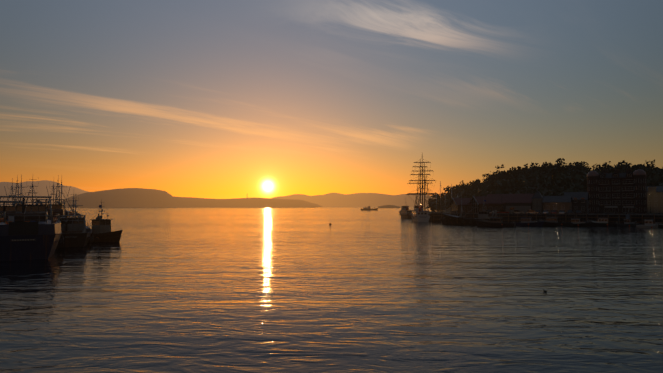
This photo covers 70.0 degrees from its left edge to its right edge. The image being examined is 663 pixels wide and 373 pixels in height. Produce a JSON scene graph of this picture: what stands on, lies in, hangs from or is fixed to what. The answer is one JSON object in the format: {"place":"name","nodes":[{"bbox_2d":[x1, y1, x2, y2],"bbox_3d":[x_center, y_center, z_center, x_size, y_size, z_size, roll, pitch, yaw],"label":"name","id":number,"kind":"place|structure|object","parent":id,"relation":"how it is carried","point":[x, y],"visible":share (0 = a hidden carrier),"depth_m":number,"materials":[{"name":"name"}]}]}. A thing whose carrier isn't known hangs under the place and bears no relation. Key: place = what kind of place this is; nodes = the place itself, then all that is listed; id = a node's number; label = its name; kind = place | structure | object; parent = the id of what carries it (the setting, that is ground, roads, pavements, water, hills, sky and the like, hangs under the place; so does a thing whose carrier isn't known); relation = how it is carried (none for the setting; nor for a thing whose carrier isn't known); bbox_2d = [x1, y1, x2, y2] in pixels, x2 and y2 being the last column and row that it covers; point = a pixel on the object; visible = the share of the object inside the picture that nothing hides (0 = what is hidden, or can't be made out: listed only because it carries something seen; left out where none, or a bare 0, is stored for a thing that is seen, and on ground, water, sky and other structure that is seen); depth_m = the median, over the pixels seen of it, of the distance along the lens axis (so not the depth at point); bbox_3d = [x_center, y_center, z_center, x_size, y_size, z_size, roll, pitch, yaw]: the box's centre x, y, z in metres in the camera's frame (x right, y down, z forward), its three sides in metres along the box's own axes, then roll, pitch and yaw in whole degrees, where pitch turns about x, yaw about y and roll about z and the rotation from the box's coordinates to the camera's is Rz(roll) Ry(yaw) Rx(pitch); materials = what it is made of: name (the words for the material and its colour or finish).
{"place":"outdoors","nodes":[
{"label":"outdoors","id":0,"kind":"place"},
{"bbox_2d":[0,180,87,205],"bbox_3d":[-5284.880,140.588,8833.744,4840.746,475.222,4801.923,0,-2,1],"label":"distant hill","id":1,"kind":"structure","parent":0,"point":[41,189],"depth_m":7693.14,"materials":[{"name":"brown"}]},
{"bbox_2d":[62,188,322,207],"bbox_3d":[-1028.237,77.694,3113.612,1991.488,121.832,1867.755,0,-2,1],"label":"distant hill","id":2,"kind":"structure","parent":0,"point":[133,198],"depth_m":2554.70,"materials":[{"name":"brown"}]},
{"bbox_2d":[0,207,662,372],"bbox_3d":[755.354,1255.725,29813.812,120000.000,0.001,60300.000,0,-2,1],"label":"sea water","id":3,"kind":"structure","parent":0,"point":[260,290],"depth_m":32.01,"materials":[{"name":"blue liquid"}]},
{"bbox_2d":[0,174,30,217],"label":"masts","id":4,"kind":"object","parent":3,"relation":"on","point":[7,209],"visible":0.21,"depth_m":90.94,"materials":[{"name":"metal"}]},
{"bbox_2d":[0,179,63,260],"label":"trawler","id":5,"kind":"object","parent":3,"relation":"on","point":[30,232],"visible":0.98,"depth_m":55.31,"materials":[{"name":"metal"}]},
{"bbox_2d":[33,180,77,219],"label":"masts","id":6,"kind":"object","parent":3,"relation":"on","point":[59,208],"visible":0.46,"depth_m":95.32,"materials":[{"name":"metal"}]},
{"bbox_2d":[58,194,92,247],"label":"trawler","id":7,"kind":"object","parent":3,"relation":"on","point":[76,231],"visible":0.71,"depth_m":73.45,"materials":[{"name":"metal"}]},
{"bbox_2d":[89,200,122,241],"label":"fishing boat","id":8,"kind":"object","parent":3,"relation":"on","point":[101,229],"visible":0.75,"depth_m":82.55,"materials":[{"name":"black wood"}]},
{"bbox_2d":[361,206,377,209],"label":"boat","id":9,"kind":"object","parent":3,"relation":"on","point":[368,208],"visible":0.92,"depth_m":742.12,"materials":[{"name":"grey metal"}]},
{"bbox_2d":[378,205,400,207],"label":"small island","id":10,"kind":"structure","parent":3,"relation":"in","point":[388,206],"depth_m":1721.67,"materials":[{"name":"brown"}]},
{"bbox_2d":[399,206,412,217],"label":"workboat","id":11,"kind":"object","parent":3,"relation":"on","point":[405,211],"visible":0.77,"depth_m":251.56,"materials":[{"name":"grey metal"}]},
{"bbox_2d":[410,204,429,221],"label":"ship hull","id":12,"kind":"object","parent":3,"relation":"in","point":[418,214],"visible":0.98,"depth_m":190.80,"materials":[{"name":"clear metal"}]},
{"bbox_2d":[407,155,436,220],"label":"tall ship","id":13,"kind":"object","parent":3,"relation":"on","point":[422,193],"visible":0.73,"depth_m":219.42,"materials":[{"name":"brown wood"}]},
{"bbox_2d":[434,181,445,212],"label":"mast","id":14,"kind":"object","parent":3,"relation":"on","point":[440,197],"visible":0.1,"depth_m":230.37,"materials":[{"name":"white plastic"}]},
{"bbox_2d":[440,213,465,223],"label":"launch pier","id":15,"kind":"structure","parent":3,"relation":"in","point":[443,220],"depth_m":163.91,"materials":[{"name":"black"}]},
{"bbox_2d":[443,195,496,224],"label":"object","id":16,"kind":"structure","parent":3,"relation":"in","point":[483,214],"depth_m":157.28,"materials":[{"name":"metal"}]},
{"bbox_2d":[475,217,515,226],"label":"boat","id":17,"kind":"object","parent":3,"relation":"on","point":[495,222],"visible":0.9,"depth_m":143.48,"materials":[{"name":"black metal"}]},
{"bbox_2d":[512,218,543,225],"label":"boat","id":18,"kind":"object","parent":3,"relation":"on","point":[526,222],"visible":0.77,"depth_m":148.09,"materials":[{"name":"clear metal"}]},
{"bbox_2d":[431,211,662,224],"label":"dock","id":19,"kind":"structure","parent":3,"relation":"in","point":[566,217],"depth_m":165.97,"materials":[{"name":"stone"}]},
{"bbox_2d":[448,194,533,213],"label":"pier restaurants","id":20,"kind":"structure","parent":19,"relation":"on","point":[497,202],"depth_m":189.97,"materials":[{"name":"grey"}]},
{"bbox_2d":[487,210,581,213],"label":"parked cars","id":21,"kind":"object","parent":19,"relation":"on","point":[539,211],"visible":0.81,"depth_m":174.03,"materials":[{"name":"silver metal"}]},
{"bbox_2d":[506,191,588,213],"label":"pier buildings","id":22,"kind":"structure","parent":19,"relation":"on","point":[573,201],"depth_m":180.94,"materials":[{"name":"black metal"}]},
{"bbox_2d":[587,168,662,213],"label":"hotel building","id":23,"kind":"structure","parent":19,"relation":"on","point":[628,191],"depth_m":194.92,"materials":[{"name":"red stone"}]},
{"bbox_2d":[536,217,572,225],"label":"boat","id":24,"kind":"object","parent":3,"relation":"on","point":[551,221],"visible":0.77,"depth_m":148.62,"materials":[{"name":"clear metal"}]},
{"bbox_2d":[562,216,591,226],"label":"boat","id":25,"kind":"object","parent":3,"relation":"on","point":[575,221],"visible":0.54,"depth_m":145.03,"materials":[{"name":"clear metal"}]},
{"bbox_2d":[584,218,616,225],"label":"boat","id":26,"kind":"object","parent":3,"relation":"on","point":[602,222],"visible":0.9,"depth_m":147.66,"materials":[{"name":"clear metal"}]},
{"bbox_2d":[587,213,652,224],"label":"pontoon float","id":27,"kind":"object","parent":3,"relation":"on","point":[627,216],"visible":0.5,"depth_m":153.61,"materials":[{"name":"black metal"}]},
{"bbox_2d":[636,220,657,227],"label":"boat","id":28,"kind":"object","parent":3,"relation":"on","point":[649,224],"visible":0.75,"depth_m":135.27,"materials":[{"name":"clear metal"}]},
{"bbox_2d":[0,0,662,198],"label":"sky","id":29,"kind":"structure","parent":0,"point":[212,99],"materials":[{"name":"orange"}]},
{"bbox_2d":[270,193,431,206],"bbox_3d":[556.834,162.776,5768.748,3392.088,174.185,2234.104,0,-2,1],"label":"distant hill","id":30,"kind":"structure","parent":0,"point":[353,200],"depth_m":5150.02,"materials":[{"name":"brown"}]},
{"bbox_2d":[435,182,657,213],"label":"wooded hill","id":31,"kind":"structure","parent":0,"point":[517,192],"depth_m":319.60,"materials":[{"name":"black plant"}]},
{"bbox_2d":[427,158,662,211],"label":"hillside trees","id":32,"kind":"object","parent":31,"relation":"on","point":[545,174],"visible":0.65,"depth_m":346.75,"materials":[{"name":"green plant"}]}
]}

